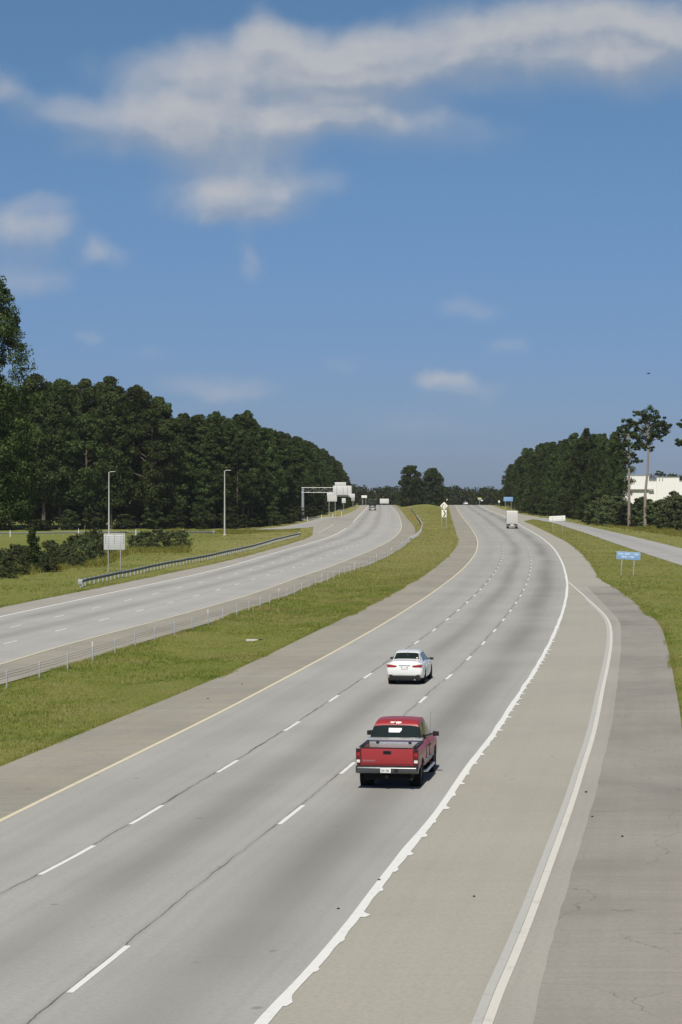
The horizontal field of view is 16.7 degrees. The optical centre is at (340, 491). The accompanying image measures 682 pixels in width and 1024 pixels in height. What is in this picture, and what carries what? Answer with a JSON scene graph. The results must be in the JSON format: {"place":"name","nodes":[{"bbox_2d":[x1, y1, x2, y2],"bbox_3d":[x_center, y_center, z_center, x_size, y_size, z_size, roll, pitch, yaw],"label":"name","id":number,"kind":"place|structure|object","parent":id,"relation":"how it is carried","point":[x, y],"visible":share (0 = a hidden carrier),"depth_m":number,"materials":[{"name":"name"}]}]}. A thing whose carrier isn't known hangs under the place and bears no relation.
{"place":"outdoors","nodes":[
{"label":"outdoors","id":0,"kind":"place"},
{"bbox_2d":[0,505,368,615],"bbox_3d":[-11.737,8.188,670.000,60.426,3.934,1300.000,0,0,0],"label":"opposite shoulder","id":1,"kind":"object","parent":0,"point":[342,522],"visible":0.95,"depth_m":252.15},
{"bbox_2d":[0,505,401,664],"bbox_3d":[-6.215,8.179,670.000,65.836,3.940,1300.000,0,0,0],"label":"opposite road","id":2,"kind":"structure","parent":0,"point":[23,634],"depth_m":198.21,"materials":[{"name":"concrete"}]},
{"bbox_2d":[0,505,414,683],"bbox_3d":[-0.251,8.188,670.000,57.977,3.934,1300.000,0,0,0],"label":"opposite inner shoulder","id":3,"kind":"object","parent":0,"point":[402,536],"visible":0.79,"depth_m":154.76},
{"bbox_2d":[0,505,476,818],"bbox_3d":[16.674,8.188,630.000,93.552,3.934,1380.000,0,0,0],"label":"shoulder","id":4,"kind":"object","parent":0,"point":[27,780],"visible":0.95,"depth_m":94.57},
{"bbox_2d":[265,517,333,529],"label":"exit ramp","id":5,"kind":"structure","parent":0,"point":[307,524],"depth_m":547.04,"materials":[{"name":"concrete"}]},
{"bbox_2d":[0,505,612,1023],"bbox_3d":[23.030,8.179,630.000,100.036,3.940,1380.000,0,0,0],"label":"road","id":6,"kind":"structure","parent":0,"point":[232,863],"depth_m":60.57,"materials":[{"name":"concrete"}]},
{"bbox_2d":[356,714,438,785],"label":"pickup truck","id":7,"kind":"object","parent":6,"relation":"on","point":[398,748],"visible":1,"depth_m":69.42,"materials":[{"name":"red paint"}]},
{"bbox_2d":[506,511,517,528],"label":"box truck","id":8,"kind":"object","parent":6,"relation":"on","point":[511,518],"visible":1,"depth_m":510.78,"materials":[{"name":"white metal"}]},
{"bbox_2d":[0,504,681,765],"bbox_3d":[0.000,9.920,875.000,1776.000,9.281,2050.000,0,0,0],"label":"ground","id":9,"kind":"structure","parent":0,"point":[7,540],"depth_m":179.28,"materials":[{"name":"green plant"}]},
{"bbox_2d":[0,555,17,578],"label":"shrub","id":10,"kind":"object","parent":9,"relation":"on","point":[6,559],"visible":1,"depth_m":235.07,"materials":[{"name":"green plant"}]},
{"bbox_2d":[2,544,30,574],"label":"shrub","id":11,"kind":"object","parent":9,"relation":"on","point":[18,549],"visible":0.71,"depth_m":243.35,"materials":[{"name":"green plant"}]},
{"bbox_2d":[0,401,40,529],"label":"broadleaf tree","id":12,"kind":"object","parent":9,"relation":"on","point":[9,414],"visible":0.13,"depth_m":498.38,"materials":[{"name":"green plant"}]},
{"bbox_2d":[0,276,47,529],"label":"broadleaf tree","id":13,"kind":"object","parent":9,"relation":"on","point":[10,392],"visible":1,"depth_m":298.67,"materials":[{"name":"green plant"}]},
{"bbox_2d":[8,376,54,529],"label":"broadleaf tree","id":14,"kind":"object","parent":9,"relation":"on","point":[30,383],"visible":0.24,"depth_m":506.64,"materials":[{"name":"green plant"}]},
{"bbox_2d":[19,527,49,570],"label":"young conifer","id":15,"kind":"object","parent":9,"relation":"on","point":[35,554],"visible":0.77,"depth_m":253.22,"materials":[{"name":"green plant"}]},
{"bbox_2d":[18,373,53,528],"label":"broadleaf tree","id":16,"kind":"object","parent":9,"relation":"on","point":[39,378],"visible":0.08,"depth_m":515.46,"materials":[{"name":"green plant"}]},
{"bbox_2d":[24,519,53,530],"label":"forest bush","id":17,"kind":"object","parent":9,"relation":"on","point":[35,526],"visible":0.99,"depth_m":498.10,"materials":[{"name":"green plant"}]},
{"bbox_2d":[20,390,76,528],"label":"broadleaf tree","id":18,"kind":"object","parent":9,"relation":"on","point":[44,481],"visible":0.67,"depth_m":500.06,"materials":[{"name":"green plant"}]},
{"bbox_2d":[33,556,66,572],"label":"shrub","id":19,"kind":"object","parent":9,"relation":"on","point":[48,566],"visible":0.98,"depth_m":251.10,"materials":[{"name":"green plant"}]},
{"bbox_2d":[38,540,65,564],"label":"shrub","id":20,"kind":"object","parent":9,"relation":"on","point":[49,545],"visible":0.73,"depth_m":266.15,"materials":[{"name":"green plant"}]},
{"bbox_2d":[37,378,84,529],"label":"broadleaf tree","id":21,"kind":"object","parent":9,"relation":"on","point":[60,386],"visible":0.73,"depth_m":503.24,"materials":[{"name":"green plant"}]},
{"bbox_2d":[32,379,95,528],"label":"broadleaf tree","id":22,"kind":"object","parent":9,"relation":"on","point":[74,390],"visible":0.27,"depth_m":510.01,"materials":[{"name":"green plant"}]},
{"bbox_2d":[55,509,79,529],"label":"forest bush","id":23,"kind":"object","parent":9,"relation":"on","point":[68,518],"visible":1,"depth_m":501.42,"materials":[{"name":"green plant"}]},
{"bbox_2d":[50,413,117,529],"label":"broadleaf tree","id":24,"kind":"object","parent":9,"relation":"on","point":[82,490],"visible":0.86,"depth_m":502.96,"materials":[{"name":"green plant"}]},
{"bbox_2d":[71,533,96,560],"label":"shrub","id":25,"kind":"object","parent":9,"relation":"on","point":[87,546],"visible":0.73,"depth_m":286.48,"materials":[{"name":"green plant"}]},
{"bbox_2d":[66,378,104,522],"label":"broadleaf tree","id":26,"kind":"object","parent":9,"relation":"on","point":[85,395],"visible":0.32,"depth_m":511.26,"materials":[{"name":"green plant"}]},
{"bbox_2d":[81,505,107,529],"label":"forest bush","id":27,"kind":"object","parent":9,"relation":"on","point":[95,523],"visible":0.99,"depth_m":503.14,"materials":[{"name":"green plant"}]},
{"bbox_2d":[85,528,104,559],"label":"shrub","id":28,"kind":"object","parent":9,"relation":"on","point":[93,533],"visible":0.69,"depth_m":297.80,"materials":[{"name":"green plant"}]},
{"bbox_2d":[0,531,214,535],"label":"guardrail","id":29,"kind":"object","parent":9,"relation":"on","point":[114,532],"visible":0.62,"depth_m":446.81,"materials":[{"name":"metal"}]},
{"bbox_2d":[82,390,140,528],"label":"broadleaf tree","id":30,"kind":"object","parent":9,"relation":"on","point":[105,411],"visible":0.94,"depth_m":503.93,"materials":[{"name":"green plant"}]},
{"bbox_2d":[88,376,140,523],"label":"broadleaf tree","id":31,"kind":"object","parent":9,"relation":"on","point":[110,382],"visible":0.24,"depth_m":510.56,"materials":[{"name":"green plant"}]},
{"bbox_2d":[104,534,124,571],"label":"road sign","id":32,"kind":"object","parent":9,"relation":"on","point":[114,541],"visible":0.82,"depth_m":253.44,"materials":[{"name":"metal"}]},
{"bbox_2d":[112,514,135,528],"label":"forest bush","id":33,"kind":"object","parent":9,"relation":"on","point":[128,520],"visible":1,"depth_m":502.45,"materials":[{"name":"green plant"}]},
{"bbox_2d":[105,386,163,527],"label":"broadleaf tree","id":34,"kind":"object","parent":9,"relation":"on","point":[134,400],"visible":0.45,"depth_m":512.79,"materials":[{"name":"green plant"}]},
{"bbox_2d":[125,535,147,548],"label":"shrub","id":35,"kind":"object","parent":9,"relation":"on","point":[131,538],"visible":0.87,"depth_m":343.71,"materials":[{"name":"green plant"}]},
{"bbox_2d":[133,531,158,546],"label":"shrub","id":36,"kind":"object","parent":9,"relation":"on","point":[146,534],"visible":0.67,"depth_m":347.54,"materials":[{"name":"green plant"}]},
{"bbox_2d":[134,391,161,527],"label":"broadleaf tree","id":37,"kind":"object","parent":9,"relation":"on","point":[147,393],"visible":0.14,"depth_m":523.10,"materials":[{"name":"green plant"}]},
{"bbox_2d":[115,408,186,526],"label":"broadleaf tree","id":38,"kind":"object","parent":9,"relation":"on","point":[152,445],"visible":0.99,"depth_m":506.64,"materials":[{"name":"green plant"}]},
{"bbox_2d":[141,505,167,528],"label":"forest bush","id":39,"kind":"object","parent":9,"relation":"on","point":[156,518],"visible":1,"depth_m":505.18,"materials":[{"name":"green plant"}]},
{"bbox_2d":[144,529,169,546],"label":"shrub","id":40,"kind":"object","parent":9,"relation":"on","point":[163,539],"visible":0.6,"depth_m":355.12,"materials":[{"name":"green plant"}]},
{"bbox_2d":[140,440,201,528],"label":"broadleaf tree","id":41,"kind":"object","parent":9,"relation":"on","point":[177,492],"visible":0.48,"depth_m":511.41,"materials":[{"name":"green plant"}]},
{"bbox_2d":[158,531,185,547],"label":"shrub","id":42,"kind":"object","parent":9,"relation":"on","point":[174,535],"visible":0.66,"depth_m":359.29,"materials":[{"name":"green plant"}]},
{"bbox_2d":[143,418,201,526],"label":"broadleaf tree","id":43,"kind":"object","parent":9,"relation":"on","point":[169,423],"visible":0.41,"depth_m":516.66,"materials":[{"name":"green plant"}]},
{"bbox_2d":[166,506,189,528],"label":"forest bush","id":44,"kind":"object","parent":9,"relation":"on","point":[181,518],"visible":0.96,"depth_m":509.52,"materials":[{"name":"green plant"}]},
{"bbox_2d":[170,530,193,546],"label":"shrub","id":45,"kind":"object","parent":9,"relation":"on","point":[184,534],"visible":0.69,"depth_m":363.31,"materials":[{"name":"green plant"}]},
{"bbox_2d":[170,419,202,527],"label":"pine tree","id":46,"kind":"object","parent":9,"relation":"on","point":[187,427],"visible":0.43,"depth_m":518.95,"materials":[{"name":"green plant"}]},
{"bbox_2d":[78,532,300,587],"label":"guardrail","id":47,"kind":"object","parent":9,"relation":"on","point":[122,572],"visible":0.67,"depth_m":274.44,"materials":[{"name":"metal"}]},
{"bbox_2d":[187,415,216,525],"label":"pine tree","id":48,"kind":"object","parent":9,"relation":"on","point":[201,426],"visible":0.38,"depth_m":521.92,"materials":[{"name":"green plant"}]},
{"bbox_2d":[189,505,214,528],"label":"forest bush","id":49,"kind":"object","parent":9,"relation":"on","point":[203,515],"visible":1,"depth_m":509.64,"materials":[{"name":"green plant"}]},
{"bbox_2d":[191,444,215,528],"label":"pine tree","id":50,"kind":"object","parent":9,"relation":"on","point":[202,491],"visible":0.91,"depth_m":514.07,"materials":[{"name":"green plant"}]},
{"bbox_2d":[0,537,409,687],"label":"cable barrier","id":51,"kind":"object","parent":9,"relation":"on","point":[208,615],"visible":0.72,"depth_m":148.39,"materials":[{"name":"metal"}]},
{"bbox_2d":[191,427,235,527],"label":"pine tree","id":52,"kind":"object","parent":9,"relation":"on","point":[214,440],"visible":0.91,"depth_m":516.95,"materials":[{"name":"green plant"}]},
{"bbox_2d":[197,413,233,526],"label":"pine tree","id":53,"kind":"object","parent":9,"relation":"on","point":[213,420],"visible":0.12,"depth_m":530.45,"materials":[{"name":"green plant"}]},
{"bbox_2d":[202,427,234,527],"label":"pine tree","id":54,"kind":"object","parent":9,"relation":"on","point":[217,511],"visible":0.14,"depth_m":524.53,"materials":[{"name":"green plant"}]},
{"bbox_2d":[214,507,240,528],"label":"forest bush","id":55,"kind":"object","parent":9,"relation":"on","point":[229,517],"visible":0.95,"depth_m":514.95,"materials":[{"name":"green plant"}]},
{"bbox_2d":[218,422,241,524],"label":"pine tree","id":56,"kind":"object","parent":9,"relation":"on","point":[232,429],"visible":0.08,"depth_m":548.13,"materials":[{"name":"green plant"}]},
{"bbox_2d":[219,439,254,527],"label":"pine tree","id":57,"kind":"object","parent":9,"relation":"on","point":[237,449],"visible":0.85,"depth_m":523.61,"materials":[{"name":"green plant"}]},
{"bbox_2d":[229,415,255,523],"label":"pine tree","id":58,"kind":"object","parent":9,"relation":"on","point":[243,421],"visible":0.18,"depth_m":560.93,"materials":[{"name":"green plant"}]},
{"bbox_2d":[230,429,260,523],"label":"pine tree","id":59,"kind":"object","parent":9,"relation":"on","point":[244,438],"visible":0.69,"depth_m":528.01,"materials":[{"name":"green plant"}]},
{"bbox_2d":[233,433,267,526],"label":"pine tree","id":60,"kind":"object","parent":9,"relation":"on","point":[261,485],"visible":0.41,"depth_m":532.68,"materials":[{"name":"green plant"}]},
{"bbox_2d":[235,431,269,525],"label":"pine tree","id":61,"kind":"object","parent":9,"relation":"on","point":[259,464],"visible":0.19,"depth_m":540.50,"materials":[{"name":"green plant"}]},
{"bbox_2d":[246,447,278,522],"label":"pine tree","id":62,"kind":"object","parent":9,"relation":"on","point":[271,491],"visible":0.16,"depth_m":553.25,"materials":[{"name":"green plant"}]},
{"bbox_2d":[256,427,287,506],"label":"pine tree","id":63,"kind":"object","parent":9,"relation":"on","point":[263,435],"visible":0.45,"depth_m":559.65,"materials":[{"name":"green plant"}]},
{"bbox_2d":[262,505,281,525],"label":"forest bush","id":64,"kind":"object","parent":9,"relation":"on","point":[272,515],"visible":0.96,"depth_m":544.01,"materials":[{"name":"green plant"}]},
{"bbox_2d":[258,428,288,521],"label":"pine tree","id":65,"kind":"object","parent":9,"relation":"on","point":[271,431],"visible":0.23,"depth_m":567.47,"materials":[{"name":"green plant"}]},
{"bbox_2d":[271,430,291,502],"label":"pine tree","id":66,"kind":"object","parent":9,"relation":"on","point":[283,451],"visible":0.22,"depth_m":591.75,"materials":[{"name":"green plant"}]},
{"bbox_2d":[279,433,298,497],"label":"pine tree","id":67,"kind":"object","parent":9,"relation":"on","point":[288,467],"visible":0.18,"depth_m":597.51,"materials":[{"name":"green plant"}]},
{"bbox_2d":[280,503,299,523],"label":"forest bush","id":68,"kind":"object","parent":9,"relation":"on","point":[293,513],"visible":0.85,"depth_m":570.51,"materials":[{"name":"green plant"}]},
{"bbox_2d":[286,440,303,507],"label":"pine tree","id":69,"kind":"object","parent":9,"relation":"on","point":[294,449],"visible":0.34,"depth_m":615.00,"materials":[{"name":"green plant"}]},
{"bbox_2d":[289,438,310,514],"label":"pine tree","id":70,"kind":"object","parent":9,"relation":"on","point":[296,443],"visible":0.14,"depth_m":625.35,"materials":[{"name":"green plant"}]},
{"bbox_2d":[299,444,315,502],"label":"pine tree","id":71,"kind":"object","parent":9,"relation":"on","point":[304,452],"visible":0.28,"depth_m":664.49,"materials":[{"name":"green plant"}]},
{"bbox_2d":[310,448,328,508],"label":"pine tree","id":72,"kind":"object","parent":9,"relation":"on","point":[317,457],"visible":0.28,"depth_m":730.84,"materials":[{"name":"green plant"}]},
{"bbox_2d":[301,482,354,519],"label":"sign gantry","id":73,"kind":"object","parent":9,"relation":"on","point":[341,488],"visible":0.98,"depth_m":614.34,"materials":[{"name":"metal"}]},
{"bbox_2d":[325,456,343,500],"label":"pine tree","id":74,"kind":"object","parent":9,"relation":"on","point":[331,461],"visible":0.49,"depth_m":852.65,"materials":[{"name":"green plant"}]},
{"bbox_2d":[0,522,681,579],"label":"weeds","id":75,"kind":"object","parent":9,"relation":"on","point":[114,556],"visible":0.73,"depth_m":338.71,"materials":[{"name":"green plant"}]},
{"bbox_2d":[397,465,423,506],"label":"median tree","id":76,"kind":"object","parent":9,"relation":"on","point":[410,484],"visible":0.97,"depth_m":962.51,"materials":[{"name":"green plant"}]},
{"bbox_2d":[418,468,448,505],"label":"median tree","id":77,"kind":"object","parent":9,"relation":"on","point":[433,479],"visible":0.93,"depth_m":969.04,"materials":[{"name":"green plant"}]},
{"bbox_2d":[352,473,681,504],"bbox_3d":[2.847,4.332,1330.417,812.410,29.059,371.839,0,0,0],"label":"wood","id":78,"kind":"object","parent":9,"relation":"on","point":[456,495],"visible":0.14,"depth_m":1290.08,"materials":[{"name":"green plant"}]},
{"bbox_2d":[507,456,527,502],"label":"broadleaf tree","id":79,"kind":"object","parent":9,"relation":"on","point":[516,473],"visible":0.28,"depth_m":833.37,"materials":[{"name":"green plant"}]},
{"bbox_2d":[514,456,525,507],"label":"pine tree","id":80,"kind":"object","parent":9,"relation":"on","point":[521,468],"visible":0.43,"depth_m":822.50,"materials":[{"name":"green plant"}]},
{"bbox_2d":[534,497,553,515],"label":"forest bush","id":81,"kind":"object","parent":9,"relation":"on","point":[544,503],"visible":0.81,"depth_m":692.22,"materials":[{"name":"green plant"}]},
{"bbox_2d":[541,451,560,511],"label":"broadleaf tree","id":82,"kind":"object","parent":9,"relation":"on","point":[552,462],"visible":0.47,"depth_m":710.01,"materials":[{"name":"green plant"}]},
{"bbox_2d":[555,450,569,492],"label":"broadleaf tree","id":83,"kind":"object","parent":9,"relation":"on","point":[562,463],"visible":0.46,"depth_m":688.28,"materials":[{"name":"green plant"}]},
{"bbox_2d":[561,438,596,504],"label":"broadleaf tree","id":84,"kind":"object","parent":9,"relation":"on","point":[575,463],"visible":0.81,"depth_m":636.18,"materials":[{"name":"green plant"}]},
{"bbox_2d":[575,496,591,521],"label":"forest bush","id":85,"kind":"object","parent":9,"relation":"on","point":[586,500],"visible":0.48,"depth_m":586.99,"materials":[{"name":"green plant"}]},
{"bbox_2d":[582,501,602,523],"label":"young tree","id":86,"kind":"object","parent":9,"relation":"on","point":[594,504],"visible":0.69,"depth_m":556.58,"materials":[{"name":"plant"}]},
{"bbox_2d":[593,465,617,498],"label":"broadleaf tree","id":87,"kind":"object","parent":9,"relation":"on","point":[604,470],"visible":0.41,"depth_m":597.51,"materials":[{"name":"green plant"}]},
{"bbox_2d":[592,501,624,525],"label":"bush","id":88,"kind":"object","parent":9,"relation":"on","point":[606,509],"visible":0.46,"depth_m":542.78,"materials":[{"name":"green plant"}]},
{"bbox_2d":[600,439,627,496],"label":"broadleaf tree","id":89,"kind":"object","parent":9,"relation":"on","point":[619,476],"visible":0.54,"depth_m":619.91,"materials":[{"name":"green plant"}]},
{"bbox_2d":[608,431,632,500],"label":"broadleaf tree","id":90,"kind":"object","parent":9,"relation":"on","point":[612,434],"visible":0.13,"depth_m":661.39,"materials":[{"name":"green plant"}]},
{"bbox_2d":[612,505,634,525],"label":"bush","id":91,"kind":"object","parent":9,"relation":"on","point":[620,516],"visible":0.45,"depth_m":528.52,"materials":[{"name":"green plant"}]},
{"bbox_2d":[612,418,642,526],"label":"tall pine","id":92,"kind":"object","parent":9,"relation":"on","point":[625,443],"visible":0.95,"depth_m":514.73,"materials":[{"name":"green plant"}]},
{"bbox_2d":[616,551,639,575],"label":"road sign","id":93,"kind":"object","parent":9,"relation":"on","point":[634,556],"visible":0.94,"depth_m":243.18,"materials":[{"name":"metal"}]},
{"bbox_2d":[629,404,672,525],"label":"tall pine","id":94,"kind":"object","parent":9,"relation":"on","point":[655,431],"visible":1,"depth_m":499.74,"materials":[{"name":"green plant"}]},
{"bbox_2d":[623,475,681,503],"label":"warehouse","id":95,"kind":"structure","parent":9,"relation":"on","point":[658,488],"depth_m":850.00,"materials":[{"name":"white metal"}]},
{"bbox_2d":[642,499,665,527],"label":"bush","id":96,"kind":"object","parent":9,"relation":"on","point":[659,503],"visible":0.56,"depth_m":499.85,"materials":[{"name":"green plant"}]},
{"bbox_2d":[654,504,677,528],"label":"bush","id":97,"kind":"object","parent":9,"relation":"on","point":[661,521],"visible":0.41,"depth_m":493.11,"materials":[{"name":"green plant"}]},
{"bbox_2d":[664,496,681,530],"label":"bush","id":98,"kind":"object","parent":9,"relation":"on","point":[671,508],"visible":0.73,"depth_m":485.75,"materials":[{"name":"green plant"}]},
{"bbox_2d":[673,502,681,529],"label":"bush","id":99,"kind":"object","parent":9,"relation":"on","point":[678,511],"visible":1,"depth_m":479.53,"materials":[{"name":"green plant"}]},
{"bbox_2d":[0,0,681,497],"label":"sky","id":100,"kind":"structure","parent":0,"point":[445,236],"materials":[{"name":"blue"}]},
{"bbox_2d":[387,649,433,682],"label":"sedan","id":101,"kind":"object","parent":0,"point":[409,665],"visible":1,"depth_m":105.72,"materials":[{"name":"white paint"}]},
{"bbox_2d":[268,587,609,1023],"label":"road shoulder","id":102,"kind":"object","parent":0,"point":[424,941],"visible":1,"depth_m":52.92},
{"bbox_2d":[480,505,610,586],"bbox_3d":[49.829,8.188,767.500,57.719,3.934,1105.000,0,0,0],"label":"road shoulder","id":103,"kind":"object","parent":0,"point":[580,572],"visible":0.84,"depth_m":303.84},
{"bbox_2d":[493,587,620,1023],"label":"shoulder strip","id":104,"kind":"object","parent":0,"point":[518,1003],"visible":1,"depth_m":52.51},
{"bbox_2d":[533,587,681,1023],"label":"shoulder","id":105,"kind":"object","parent":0,"point":[614,956],"visible":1,"depth_m":53.54},
{"bbox_2d":[534,518,681,564],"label":"ramp","id":106,"kind":"structure","parent":0,"point":[673,554],"depth_m":391.94,"materials":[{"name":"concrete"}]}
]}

